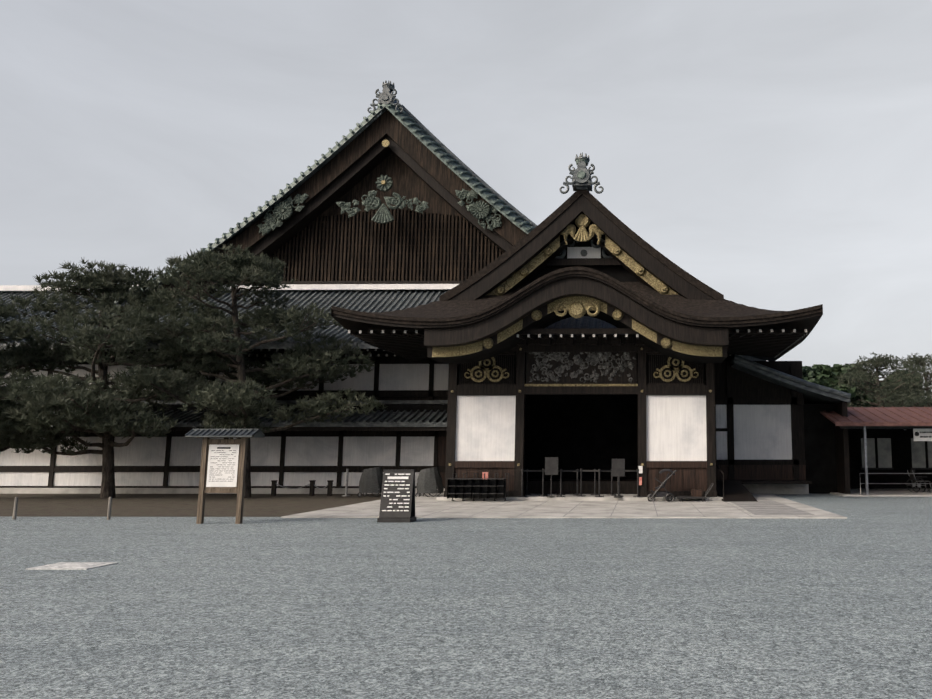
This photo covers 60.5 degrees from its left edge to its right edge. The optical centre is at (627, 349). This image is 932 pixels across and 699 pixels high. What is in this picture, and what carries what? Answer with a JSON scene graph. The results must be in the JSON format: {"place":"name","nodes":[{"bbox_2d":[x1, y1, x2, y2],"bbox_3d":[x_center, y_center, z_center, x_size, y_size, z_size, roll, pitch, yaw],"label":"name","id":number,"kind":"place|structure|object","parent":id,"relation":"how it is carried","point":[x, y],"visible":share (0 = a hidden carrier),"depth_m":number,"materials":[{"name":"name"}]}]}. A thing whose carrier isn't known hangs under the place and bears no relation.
{"place":"outdoors","nodes":[
{"label":"outdoors","id":0,"kind":"place"},
{"bbox_2d":[0,494,931,698],"bbox_3d":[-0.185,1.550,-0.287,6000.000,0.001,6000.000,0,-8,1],"label":"ground","id":1,"kind":"structure","parent":0,"point":[434,608],"depth_m":8.07,"materials":[{"name":"grey gravel"}]},
{"bbox_2d":[0,294,90,451],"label":"pine","id":2,"kind":"object","parent":1,"relation":"on","point":[11,365],"visible":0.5,"depth_m":28.64,"materials":[{"name":"green plant"}]},
{"bbox_2d":[12,497,111,519],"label":"posts","id":3,"kind":"object","parent":1,"relation":"on","point":[16,505],"visible":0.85,"depth_m":19.07,"materials":[{"name":"grey wood"}]},
{"bbox_2d":[26,562,117,569],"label":"stone slab","id":4,"kind":"structure","parent":1,"relation":"on","point":[72,565],"depth_m":10.97,"materials":[{"name":"beige stone"}]},
{"bbox_2d":[0,257,236,497],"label":"pine","id":5,"kind":"object","parent":1,"relation":"on","point":[101,406],"visible":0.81,"depth_m":27.95,"materials":[{"name":"green plant"}]},
{"bbox_2d":[0,494,380,516],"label":"soil bed","id":6,"kind":"object","parent":1,"relation":"on","point":[132,505],"depth_m":24.82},
{"bbox_2d":[271,469,350,495],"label":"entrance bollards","id":7,"kind":"object","parent":6,"relation":"on","point":[274,484],"visible":0.88,"depth_m":30.08,"materials":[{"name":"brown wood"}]},
{"bbox_2d":[357,467,382,496],"bbox_3d":[-9.706,5.034,29.465,1.007,1.138,0.721,0,-8,1],"label":"stone","id":8,"kind":"object","parent":6,"relation":"on","point":[371,479],"visible":0.9,"depth_m":29.20,"materials":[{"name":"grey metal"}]},
{"bbox_2d":[185,429,264,523],"bbox_3d":[-9.472,3.100,18.060,1.575,2.490,0.608,0,-8,1],"label":"notice board","id":9,"kind":"object","parent":1,"relation":"on","point":[223,466],"visible":1,"depth_m":18.07,"materials":[{"name":"brown wood"}]},
{"bbox_2d":[110,243,387,497],"bbox_3d":[-15.028,0.805,29.724,9.653,9.714,8.828,-6,-10,35],"label":"pine","id":10,"kind":"object","parent":1,"relation":"on","point":[236,401],"visible":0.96,"depth_m":29.06,"materials":[{"name":"green plant"}]},
{"bbox_2d":[377,469,416,522],"bbox_3d":[-5.518,3.503,18.568,0.780,1.230,0.520,0,-8,1],"label":"sandwich board","id":11,"kind":"object","parent":1,"relation":"on","point":[397,503],"visible":1,"depth_m":18.46,"materials":[{"name":"black paint"}]},
{"bbox_2d":[0,284,850,501],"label":"building","id":12,"kind":"structure","parent":1,"relation":"on","point":[777,431],"depth_m":32.29,"materials":[{"name":"white paint"}]},
{"bbox_2d":[112,80,536,302],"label":"roof","id":13,"kind":"structure","parent":12,"relation":"on","point":[395,191],"depth_m":39.50,"materials":[{"name":"brown wood"}]},
{"bbox_2d":[281,493,846,518],"bbox_3d":[-1.542,5.122,26.056,14.250,0.047,13.320,0,-8,1],"label":"paved apron","id":14,"kind":"object","parent":1,"relation":"on","point":[767,506],"visible":0.58,"depth_m":21.98,"materials":[{"name":"stone"}]},
{"bbox_2d":[415,467,443,496],"bbox_3d":[-7.467,5.003,29.238,1.028,1.138,0.731,0,-8,1],"label":"stone","id":15,"kind":"object","parent":14,"relation":"on","point":[429,480],"visible":0.9,"depth_m":28.99,"materials":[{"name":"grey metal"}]},
{"bbox_2d":[446,457,642,500],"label":"queue barriers","id":16,"kind":"object","parent":14,"relation":"on","point":[484,486],"visible":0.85,"depth_m":26.49,"materials":[{"name":"black metal"}]},
{"bbox_2d":[348,327,806,500],"bbox_3d":[-1.632,2.476,28.684,15.307,6.000,7.392,0,-8,1],"label":"porch","id":17,"kind":"object","parent":14,"relation":"on","point":[585,398],"visible":0.85,"depth_m":27.33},
{"bbox_2d":[331,152,822,363],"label":"porch roof","id":18,"kind":"structure","parent":17,"relation":"on","point":[581,251],"depth_m":26.45,"materials":[{"name":"brown wood"}]},
{"bbox_2d":[647,469,676,501],"bbox_3d":[1.146,4.578,26.078,0.996,1.108,0.556,0,-8,1],"label":"baby stroller","id":19,"kind":"object","parent":14,"relation":"on","point":[666,494],"visible":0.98,"depth_m":25.85,"materials":[{"name":"grey metal"}]},
{"bbox_2d":[678,483,713,501],"bbox_3d":[2.280,4.829,26.076,1.194,0.630,0.600,0,-8,1],"label":"platform trolley","id":20,"kind":"object","parent":14,"relation":"on","point":[696,493],"visible":0.88,"depth_m":25.89,"materials":[{"name":"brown wood"}]},
{"bbox_2d":[802,364,869,406],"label":"tree","id":21,"kind":"object","parent":1,"relation":"on","point":[827,375],"visible":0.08,"depth_m":79.41,"materials":[{"name":"green plant"}]},
{"bbox_2d":[811,363,886,406],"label":"tree","id":22,"kind":"object","parent":1,"relation":"on","point":[819,367],"visible":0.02,"depth_m":89.15,"materials":[{"name":"green plant"}]},
{"bbox_2d":[820,406,931,496],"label":"visitor shelter","id":23,"kind":"object","parent":1,"relation":"on","point":[889,447],"visible":0.85,"depth_m":35.55,"materials":[{"name":"brown metal"}]},
{"bbox_2d":[906,469,931,491],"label":"wheelchair","id":24,"kind":"object","parent":23,"relation":"on","point":[912,478],"visible":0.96,"depth_m":32.07,"materials":[{"name":"grey metal"}]},
{"bbox_2d":[823,352,931,406],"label":"tree","id":25,"kind":"object","parent":1,"relation":"on","point":[902,398],"visible":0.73,"depth_m":76.69,"materials":[{"name":"green plant"}]},
{"bbox_2d":[864,370,926,406],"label":"tree","id":26,"kind":"object","parent":1,"relation":"on","point":[888,381],"visible":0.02,"depth_m":89.20,"materials":[{"name":"green plant"}]},
{"bbox_2d":[874,353,931,406],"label":"tree","id":27,"kind":"object","parent":1,"relation":"on","point":[919,360],"visible":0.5,"depth_m":83.26,"materials":[{"name":"green plant"}]},
{"bbox_2d":[0,0,931,398],"label":"sky","id":28,"kind":"structure","parent":0,"point":[778,153],"materials":[{"name":"grey"}]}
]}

